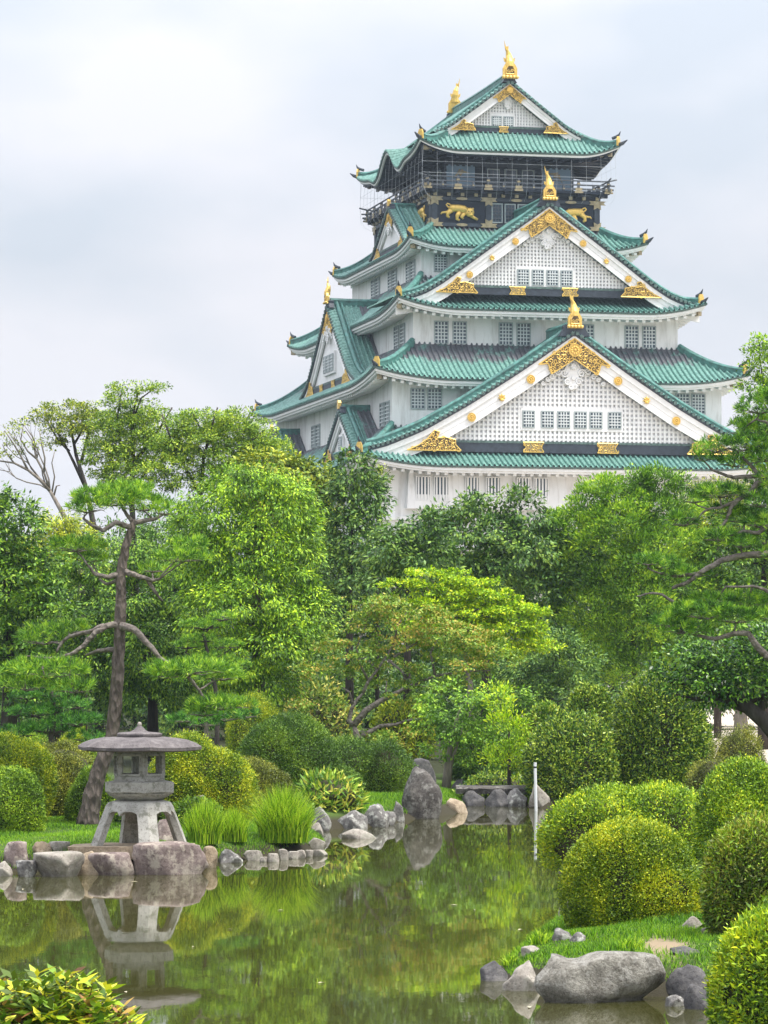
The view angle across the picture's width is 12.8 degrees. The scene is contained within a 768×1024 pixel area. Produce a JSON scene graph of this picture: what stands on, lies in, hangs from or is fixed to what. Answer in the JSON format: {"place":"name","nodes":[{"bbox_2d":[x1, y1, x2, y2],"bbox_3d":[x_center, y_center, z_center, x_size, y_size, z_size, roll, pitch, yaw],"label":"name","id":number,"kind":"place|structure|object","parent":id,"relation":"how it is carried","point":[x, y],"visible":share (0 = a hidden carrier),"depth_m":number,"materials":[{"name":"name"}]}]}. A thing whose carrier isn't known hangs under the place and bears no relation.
{"place":"outdoors","nodes":[
{"label":"outdoors","id":0,"kind":"place"},
{"bbox_2d":[179,796,230,843],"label":"water grass","id":1,"kind":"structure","parent":0,"point":[205,825],"depth_m":53.39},
{"bbox_2d":[220,804,256,841],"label":"water grass","id":2,"kind":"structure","parent":0,"point":[235,829],"depth_m":54.14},
{"bbox_2d":[241,781,328,842],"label":"water grass","id":3,"kind":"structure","parent":0,"point":[286,818],"depth_m":54.89,"materials":[{"name":"plant"}]},
{"bbox_2d":[0,805,708,1023],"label":"pond water","id":4,"kind":"structure","parent":0,"point":[380,928],"depth_m":38.70,"materials":[{"name":"green liquid"}]},
{"bbox_2d":[15,860,36,876],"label":"rock","id":5,"kind":"object","parent":4,"relation":"in","point":[26,868],"visible":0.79,"depth_m":49.23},
{"bbox_2d":[33,851,84,876],"bbox_3d":[-4.702,5.216,49.338,0.748,0.613,0.599,0,-3,-4],"label":"rock","id":6,"kind":"object","parent":4,"relation":"in","point":[60,864],"visible":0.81,"depth_m":49.20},
{"bbox_2d":[78,851,97,874],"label":"rock","id":7,"kind":"object","parent":4,"relation":"in","point":[87,868],"visible":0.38,"depth_m":49.65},
{"bbox_2d":[88,852,134,875],"bbox_3d":[-3.971,5.239,49.754,0.695,0.573,0.556,0,-3,2],"label":"rock","id":8,"kind":"object","parent":4,"relation":"in","point":[112,863],"visible":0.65,"depth_m":49.56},
{"bbox_2d":[132,841,208,874],"bbox_3d":[-3.128,5.226,49.931,1.136,0.827,0.625,0,-3,-5],"label":"boulder","id":9,"kind":"object","parent":4,"relation":"in","point":[168,858],"visible":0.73,"depth_m":49.70,"materials":[{"name":"stone"}]},
{"bbox_2d":[341,829,375,838],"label":"rock","id":10,"kind":"object","parent":4,"relation":"in","point":[355,834],"visible":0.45,"depth_m":60.72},
{"bbox_2d":[484,789,507,806],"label":"rock","id":11,"kind":"object","parent":4,"relation":"in","point":[496,797],"visible":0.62,"depth_m":75.55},
{"bbox_2d":[665,995,683,1006],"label":"rock","id":12,"kind":"object","parent":4,"relation":"in","point":[673,1000],"visible":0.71,"depth_m":29.95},
{"bbox_2d":[0,708,767,997],"bbox_3d":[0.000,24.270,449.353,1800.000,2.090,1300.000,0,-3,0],"label":"ground","id":13,"kind":"structure","parent":0,"point":[655,943],"depth_m":55.06,"materials":[{"name":"plant"}]},
{"bbox_2d":[4,841,27,866],"bbox_3d":[-5.462,5.199,50.654,0.350,0.631,0.293,1,-3,-17],"label":"rock","id":14,"kind":"object","parent":13,"relation":"on","point":[14,851],"visible":0.66,"depth_m":50.56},
{"bbox_2d":[0,759,46,832],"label":"trimmed bush","id":15,"kind":"object","parent":13,"relation":"on","point":[22,803],"visible":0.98,"depth_m":54.64,"materials":[{"name":"green plant"}]},
{"bbox_2d":[0,730,59,820],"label":"trimmed bush","id":16,"kind":"object","parent":13,"relation":"on","point":[23,752],"visible":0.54,"depth_m":57.08,"materials":[{"name":"green plant"}]},
{"bbox_2d":[32,841,51,852],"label":"rock","id":17,"kind":"object","parent":13,"relation":"on","point":[41,846],"visible":0.53,"depth_m":50.89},
{"bbox_2d":[0,481,88,729],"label":"evergreen tree","id":18,"kind":"object","parent":13,"relation":"on","point":[38,595],"visible":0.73,"depth_m":85.36,"materials":[{"name":"green plant"}]},
{"bbox_2d":[0,416,91,733],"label":"thin tree","id":19,"kind":"object","parent":13,"relation":"on","point":[46,485],"visible":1,"depth_m":122.20,"materials":[{"name":"grey plant"}]},
{"bbox_2d":[0,682,105,742],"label":"pine","id":20,"kind":"object","parent":13,"relation":"on","point":[52,722],"visible":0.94,"depth_m":63.77,"materials":[{"name":"green plant"}]},
{"bbox_2d":[0,541,115,728],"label":"tree","id":21,"kind":"object","parent":13,"relation":"on","point":[55,617],"visible":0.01,"depth_m":130.34,"materials":[{"name":"green plant"}]},
{"bbox_2d":[49,841,69,850],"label":"rock","id":22,"kind":"object","parent":13,"relation":"on","point":[59,845],"visible":0.75,"depth_m":50.98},
{"bbox_2d":[10,506,110,741],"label":"evergreen tree","id":23,"kind":"object","parent":13,"relation":"on","point":[64,528],"visible":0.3,"depth_m":103.70,"materials":[{"name":"green plant"}]},
{"bbox_2d":[25,398,113,732],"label":"thin tree","id":24,"kind":"object","parent":13,"relation":"on","point":[74,427],"visible":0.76,"depth_m":124.12,"materials":[{"name":"green plant"}]},
{"bbox_2d":[37,735,107,816],"bbox_3d":[-5.626,4.721,59.842,1.560,1.619,1.588,-2,-3,38],"label":"trimmed bush","id":25,"kind":"object","parent":13,"relation":"on","point":[70,759],"visible":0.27,"depth_m":59.36,"materials":[{"name":"green plant"}]},
{"bbox_2d":[0,963,153,1023],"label":"young leaved shrub","id":26,"kind":"object","parent":13,"relation":"on","point":[83,1004],"visible":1,"depth_m":20.04,"materials":[{"name":"green plant"}]},
{"bbox_2d":[57,726,96,762],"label":"trimmed bush","id":27,"kind":"object","parent":13,"relation":"on","point":[79,742],"visible":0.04,"depth_m":73.71,"materials":[{"name":"green plant"}]},
{"bbox_2d":[63,761,116,822],"bbox_3d":[-4.932,4.774,57.430,0.974,1.214,0.914,2,-3,-34],"label":"trimmed bush","id":28,"kind":"object","parent":13,"relation":"on","point":[74,795],"visible":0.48,"depth_m":57.21,"materials":[{"name":"green plant"}]},
{"bbox_2d":[53,512,179,727],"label":"tree","id":29,"kind":"object","parent":13,"relation":"on","point":[121,529],"visible":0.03,"depth_m":137.72,"materials":[{"name":"green plant"}]},
{"bbox_2d":[16,520,227,760],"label":"laurel tree","id":30,"kind":"object","parent":13,"relation":"on","point":[139,684],"visible":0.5,"depth_m":91.83,"materials":[{"name":"green plant"}]},
{"bbox_2d":[76,379,178,727],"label":"thin tree","id":31,"kind":"object","parent":13,"relation":"on","point":[125,450],"visible":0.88,"depth_m":120.11,"materials":[{"name":"green plant"}]},
{"bbox_2d":[0,476,259,824],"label":"pine tree","id":32,"kind":"object","parent":13,"relation":"on","point":[129,492],"visible":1,"depth_m":56.31,"materials":[{"name":"green plant"}]},
{"bbox_2d":[68,843,194,858],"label":"stone slab","id":33,"kind":"structure","parent":13,"relation":"on","point":[111,847],"depth_m":50.25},
{"bbox_2d":[78,722,201,845],"bbox_3d":[-3.645,4.043,50.865,1.894,1.830,1.929,0,-3,0],"label":"stone lantern","id":34,"kind":"object","parent":33,"relation":"on","point":[139,792],"visible":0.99,"depth_m":50.52,"materials":[{"name":"stone"}]},
{"bbox_2d":[157,819,173,840],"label":"rock","id":35,"kind":"object","parent":13,"relation":"on","point":[164,832],"visible":0.34,"depth_m":53.08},
{"bbox_2d":[109,491,244,729],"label":"tree","id":36,"kind":"object","parent":13,"relation":"on","point":[143,531],"visible":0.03,"depth_m":131.76,"materials":[{"name":"green plant"}]},
{"bbox_2d":[161,794,227,825],"bbox_3d":[-3.186,5.050,57.039,1.225,0.691,1.071,0,-3,0],"label":"shrub","id":37,"kind":"object","parent":13,"relation":"on","point":[180,806],"visible":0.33,"depth_m":56.82,"materials":[{"name":"green plant"}]},
{"bbox_2d":[148,728,260,818],"bbox_3d":[-3.169,4.649,59.307,2.115,1.822,1.450,0,-3,0],"label":"trimmed bush","id":38,"kind":"object","parent":13,"relation":"on","point":[209,770],"visible":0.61,"depth_m":58.86,"materials":[{"name":"green plant"}]},
{"bbox_2d":[121,405,297,735],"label":"thin tree","id":39,"kind":"object","parent":13,"relation":"on","point":[215,435],"visible":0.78,"depth_m":118.00,"materials":[{"name":"green plant"}]},
{"bbox_2d":[203,846,217,867],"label":"rock","id":40,"kind":"object","parent":13,"relation":"on","point":[211,853],"visible":0.55,"depth_m":51.44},
{"bbox_2d":[164,706,261,739],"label":"pine","id":41,"kind":"object","parent":13,"relation":"on","point":[216,719],"visible":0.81,"depth_m":65.79,"materials":[{"name":"green plant"}]},
{"bbox_2d":[172,609,254,747],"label":"pine tree","id":42,"kind":"object","parent":13,"relation":"on","point":[193,640],"depth_m":77.85,"materials":[{"name":"green plant"}]},
{"bbox_2d":[219,849,242,862],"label":"rock","id":43,"kind":"object","parent":13,"relation":"on","point":[227,856],"visible":0.62,"depth_m":52.89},
{"bbox_2d":[225,689,280,752],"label":"trimmed bush","id":44,"kind":"object","parent":13,"relation":"on","point":[240,727],"visible":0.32,"depth_m":83.50,"materials":[{"name":"green plant"}]},
{"bbox_2d":[161,458,349,711],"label":"laurel tree","id":45,"kind":"object","parent":13,"relation":"on","point":[287,618],"visible":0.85,"depth_m":89.25,"materials":[{"name":"green plant"}]},
{"bbox_2d":[242,755,296,812],"bbox_3d":[-2.308,4.932,60.797,1.692,1.341,1.362,2,-3,-33],"label":"trimmed bush","id":46,"kind":"object","parent":13,"relation":"on","point":[269,775],"visible":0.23,"depth_m":60.47,"materials":[{"name":"green plant"}]},
{"bbox_2d":[221,444,350,707],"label":"olive tree","id":47,"kind":"object","parent":13,"relation":"on","point":[295,465],"visible":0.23,"depth_m":111.84,"materials":[{"name":"green plant"}]},
{"bbox_2d":[236,709,344,792],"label":"trimmed bush","id":48,"kind":"object","parent":13,"relation":"on","point":[306,741],"visible":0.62,"depth_m":68.22,"materials":[{"name":"green plant"}]},
{"bbox_2d":[231,535,382,711],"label":"tree","id":49,"kind":"object","parent":13,"relation":"on","point":[344,617],"visible":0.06,"depth_m":132.34,"materials":[{"name":"green plant"}]},
{"bbox_2d":[312,807,330,830],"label":"rock","id":50,"kind":"object","parent":13,"relation":"on","point":[325,822],"visible":0.44,"depth_m":63.62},
{"bbox_2d":[281,671,362,737],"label":"variegated shrub","id":51,"kind":"object","parent":13,"relation":"on","point":[335,722],"visible":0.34,"depth_m":91.44,"materials":[{"name":"green plant"}]},
{"bbox_2d":[0,616,662,738],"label":"undergrowth","id":52,"kind":"object","parent":13,"relation":"on","point":[358,689],"visible":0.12,"depth_m":112.32,"materials":[{"name":"plant"}]},
{"bbox_2d":[293,764,373,812],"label":"broadleaf shrub","id":53,"kind":"object","parent":13,"relation":"on","point":[340,793],"visible":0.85,"depth_m":65.52,"materials":[{"name":"green plant"}]},
{"bbox_2d":[315,759,365,793],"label":"trimmed bush","id":54,"kind":"object","parent":13,"relation":"on","point":[350,772],"visible":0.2,"depth_m":68.56,"materials":[{"name":"green plant"}]},
{"bbox_2d":[285,446,398,715],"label":"dark tree","id":55,"kind":"object","parent":13,"relation":"on","point":[339,556],"visible":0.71,"depth_m":107.64,"materials":[{"name":"green plant"}]},
{"bbox_2d":[338,810,367,828],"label":"rock","id":56,"kind":"object","parent":13,"relation":"on","point":[354,819],"visible":0.58,"depth_m":64.69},
{"bbox_2d":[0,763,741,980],"bbox_3d":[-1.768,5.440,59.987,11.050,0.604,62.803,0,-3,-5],"label":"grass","id":57,"kind":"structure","parent":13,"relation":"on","point":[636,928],"depth_m":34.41,"materials":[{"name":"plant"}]},
{"bbox_2d":[333,730,417,793],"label":"trimmed bush","id":58,"kind":"object","parent":13,"relation":"on","point":[380,765],"visible":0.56,"depth_m":73.39,"materials":[{"name":"green plant"}]},
{"bbox_2d":[310,522,442,727],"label":"tree","id":59,"kind":"object","parent":13,"relation":"on","point":[384,642],"visible":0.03,"depth_m":132.83,"materials":[{"name":"green plant"}]},
{"bbox_2d":[364,804,389,826],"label":"rock","id":60,"kind":"object","parent":13,"relation":"on","point":[377,815],"visible":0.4,"depth_m":65.35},
{"bbox_2d":[368,463,394,718],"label":"bright tree","id":61,"kind":"object","parent":13,"relation":"on","point":[377,657],"visible":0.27,"depth_m":109.94,"materials":[{"name":"green plant"}]},
{"bbox_2d":[367,696,438,758],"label":"trimmed bush","id":62,"kind":"object","parent":13,"relation":"on","point":[394,715],"visible":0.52,"depth_m":95.47,"materials":[{"name":"green plant"}]},
{"bbox_2d":[280,591,527,750],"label":"maple tree","id":63,"kind":"object","parent":13,"relation":"on","point":[453,628],"visible":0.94,"depth_m":83.82,"materials":[{"name":"green plant"}]},
{"bbox_2d":[350,505,467,708],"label":"dark tree","id":64,"kind":"object","parent":13,"relation":"on","point":[402,533],"visible":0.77,"depth_m":98.71,"materials":[{"name":"green plant"}]},
{"bbox_2d":[402,767,441,818],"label":"standing stone","id":65,"kind":"object","parent":13,"relation":"on","point":[422,796],"visible":0.75,"depth_m":69.16,"materials":[{"name":"stone"}]},
{"bbox_2d":[413,758,435,781],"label":"rock","id":66,"kind":"object","parent":13,"relation":"on","point":[422,763],"visible":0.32,"depth_m":75.89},
{"bbox_2d":[360,542,498,725],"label":"tree","id":67,"kind":"object","parent":13,"relation":"on","point":[414,650],"visible":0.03,"depth_m":132.95,"materials":[{"name":"green plant"}]},
{"bbox_2d":[446,798,467,812],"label":"rock","id":68,"kind":"object","parent":13,"relation":"on","point":[457,806],"visible":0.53,"depth_m":71.91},
{"bbox_2d":[372,565,567,718],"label":"maple tree","id":69,"kind":"object","parent":13,"relation":"on","point":[500,618],"visible":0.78,"depth_m":94.73,"materials":[{"name":"green plant"}]},
{"bbox_2d":[403,675,540,788],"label":"round tree","id":70,"kind":"object","parent":13,"relation":"on","point":[457,729],"visible":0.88,"depth_m":78.69,"materials":[{"name":"green plant"}]},
{"bbox_2d":[462,790,484,805],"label":"rock","id":71,"kind":"object","parent":13,"relation":"on","point":[471,798],"visible":0.62,"depth_m":75.80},
{"bbox_2d":[439,719,519,779],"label":"trimmed bush","id":72,"kind":"object","parent":13,"relation":"on","point":[459,772],"visible":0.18,"depth_m":82.11,"materials":[{"name":"green plant"}]},
{"bbox_2d":[210,41,767,701],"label":"castle","id":73,"kind":"structure","parent":13,"relation":"on","point":[506,313],"depth_m":281.30,"materials":[{"name":"paint"}]},
{"bbox_2d":[451,764,529,799],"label":"shrub","id":74,"kind":"object","parent":13,"relation":"on","point":[494,778],"visible":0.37,"depth_m":77.50,"materials":[{"name":"green plant"}]},
{"bbox_2d":[455,785,526,793],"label":"stone slab bridge","id":75,"kind":"structure","parent":13,"relation":"on","point":[479,789],"depth_m":75.98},
{"bbox_2d":[480,961,507,980],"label":"rock","id":76,"kind":"object","parent":13,"relation":"on","point":[493,971],"visible":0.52,"depth_m":32.47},
{"bbox_2d":[403,480,588,721],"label":"dark tree","id":77,"kind":"object","parent":13,"relation":"on","point":[515,535],"visible":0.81,"depth_m":103.48,"materials":[{"name":"green plant"}]},
{"bbox_2d":[476,680,540,794],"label":"bright shrub tree","id":78,"kind":"object","parent":13,"relation":"on","point":[508,742],"visible":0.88,"depth_m":76.71,"materials":[{"name":"green plant"}]},
{"bbox_2d":[507,788,527,806],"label":"rock","id":79,"kind":"object","parent":13,"relation":"on","point":[516,797],"visible":0.61,"depth_m":75.50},
{"bbox_2d":[502,960,535,990],"bbox_3d":[1.279,4.374,31.512,0.376,0.466,0.301,0,-3,-4],"label":"rock","id":80,"kind":"object","parent":13,"relation":"on","point":[522,977],"visible":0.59,"depth_m":31.43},
{"bbox_2d":[529,785,549,806],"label":"rock","id":81,"kind":"object","parent":13,"relation":"on","point":[543,798],"visible":0.57,"depth_m":74.80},
{"bbox_2d":[515,699,564,780],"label":"trimmed bush","id":82,"kind":"object","parent":13,"relation":"on","point":[547,706],"visible":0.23,"depth_m":79.70,"materials":[{"name":"green plant"}]},
{"bbox_2d":[494,624,608,711],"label":"dark tree","id":83,"kind":"object","parent":13,"relation":"on","point":[550,683],"visible":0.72,"depth_m":97.62,"materials":[{"name":"green plant"}]},
{"bbox_2d":[489,511,627,716],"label":"tree","id":84,"kind":"object","parent":13,"relation":"on","point":[542,592],"visible":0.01,"depth_m":134.15,"materials":[{"name":"green plant"}]},
{"bbox_2d":[552,928,571,941],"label":"rock","id":85,"kind":"object","parent":13,"relation":"on","point":[559,934],"visible":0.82,"depth_m":33.59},
{"bbox_2d":[519,708,622,805],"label":"trimmed bush","id":86,"kind":"object","parent":13,"relation":"on","point":[570,759],"visible":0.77,"depth_m":75.26,"materials":[{"name":"green plant"}]},
{"bbox_2d":[563,680,614,746],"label":"trimmed bush","id":87,"kind":"object","parent":13,"relation":"on","point":[593,696],"visible":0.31,"depth_m":81.65,"materials":[{"name":"green plant"}]},
{"bbox_2d":[534,951,665,1002],"bbox_3d":[1.925,4.307,30.534,1.208,0.771,0.688,0,-3,-3],"label":"boulder","id":88,"kind":"object","parent":13,"relation":"on","point":[603,976],"visible":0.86,"depth_m":30.28,"materials":[{"name":"stone"}]},
{"bbox_2d":[530,773,709,872],"bbox_3d":[3.316,4.218,45.883,2.832,1.415,1.780,0,-3,0],"label":"trimmed bush","id":89,"kind":"object","parent":13,"relation":"on","point":[571,821],"visible":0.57,"depth_m":45.51,"materials":[{"name":"green plant"}]},
{"bbox_2d":[534,459,722,696],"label":"feathery tree","id":90,"kind":"object","parent":13,"relation":"on","point":[643,530],"visible":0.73,"depth_m":103.36,"materials":[{"name":"green plant"}]},
{"bbox_2d":[554,808,702,927],"bbox_3d":[2.580,3.756,35.591,1.633,1.345,1.325,0,-3,0],"label":"trimmed bush","id":91,"kind":"object","parent":13,"relation":"on","point":[624,868],"visible":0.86,"depth_m":35.19,"materials":[{"name":"green plant"}]},
{"bbox_2d":[607,666,715,788],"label":"trimmed bush","id":92,"kind":"object","parent":13,"relation":"on","point":[667,738],"visible":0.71,"depth_m":75.58,"materials":[{"name":"green plant"}]},
{"bbox_2d":[608,511,745,713],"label":"tree","id":93,"kind":"object","parent":13,"relation":"on","point":[626,631],"depth_m":135.72,"materials":[{"name":"green plant"}]},
{"bbox_2d":[666,964,708,998],"bbox_3d":[2.738,4.267,30.520,0.369,0.451,0.297,-1,-3,29],"label":"rock","id":94,"kind":"object","parent":13,"relation":"on","point":[679,981],"visible":0.42,"depth_m":30.45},
{"bbox_2d":[683,984,709,1009],"bbox_3d":[2.767,4.302,29.754,0.254,0.371,0.231,-3,-4,42],"label":"rock","id":95,"kind":"object","parent":13,"relation":"on","point":[693,997],"visible":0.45,"depth_m":29.70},
{"bbox_2d":[634,384,767,660],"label":"pine tree","id":96,"kind":"object","parent":13,"relation":"on","point":[736,509],"visible":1,"depth_m":61.00,"materials":[{"name":"green plant"}]},
{"bbox_2d":[636,621,767,737],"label":"glossy tree","id":97,"kind":"object","parent":13,"relation":"on","point":[718,690],"visible":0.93,"depth_m":63.74,"materials":[{"name":"green plant"}]},
{"bbox_2d":[683,755,728,798],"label":"trimmed bush","id":98,"kind":"object","parent":13,"relation":"on","point":[700,771],"visible":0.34,"depth_m":67.64,"materials":[{"name":"green plant"}]},
{"bbox_2d":[677,474,749,737],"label":"yellow tree","id":99,"kind":"object","parent":13,"relation":"on","point":[717,718],"visible":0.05,"depth_m":115.72,"materials":[{"name":"green plant"}]},
{"bbox_2d":[661,502,767,729],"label":"tree","id":100,"kind":"object","parent":13,"relation":"on","point":[711,711],"visible":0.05,"depth_m":129.09,"materials":[{"name":"green plant"}]},
{"bbox_2d":[672,606,767,739],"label":"dark tree","id":101,"kind":"object","parent":13,"relation":"on","point":[738,716],"visible":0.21,"depth_m":91.65,"materials":[{"name":"green plant"}]},
{"bbox_2d":[684,488,767,749],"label":"dark tree","id":102,"kind":"object","parent":13,"relation":"on","point":[728,580],"visible":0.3,"depth_m":103.60,"materials":[{"name":"green plant"}]},
{"bbox_2d":[689,751,767,878],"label":"trimmed bush","id":103,"kind":"object","parent":13,"relation":"on","point":[744,784],"visible":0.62,"depth_m":42.56,"materials":[{"name":"green plant"}]},
{"bbox_2d":[690,805,767,935],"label":"trimmed bush","id":104,"kind":"object","parent":13,"relation":"on","point":[737,872],"visible":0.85,"depth_m":33.08,"materials":[{"name":"green plant"}]},
{"bbox_2d":[698,894,767,1023],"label":"trimmed bush","id":105,"kind":"object","parent":13,"relation":"on","point":[737,988],"visible":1,"depth_m":26.91,"materials":[{"name":"green plant"}]},
{"bbox_2d":[702,718,767,764],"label":"trimmed bush","id":106,"kind":"object","parent":13,"relation":"on","point":[731,744],"visible":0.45,"depth_m":69.69,"materials":[{"name":"green plant"}]},
{"bbox_2d":[728,331,767,473],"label":"light tree","id":107,"kind":"object","parent":13,"relation":"on","point":[762,380],"visible":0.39,"depth_m":98.17,"materials":[{"name":"green plant"}]},
{"bbox_2d":[0,0,767,608],"label":"sky","id":108,"kind":"structure","parent":0,"point":[179,195],"materials":[{"name":"white"}]},
{"bbox_2d":[527,927,550,944],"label":"water grass","id":109,"kind":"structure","parent":0,"point":[540,938],"depth_m":33.65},
{"bbox_2d":[616,935,649,949],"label":"water grass","id":110,"kind":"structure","parent":0,"point":[630,942],"depth_m":31.91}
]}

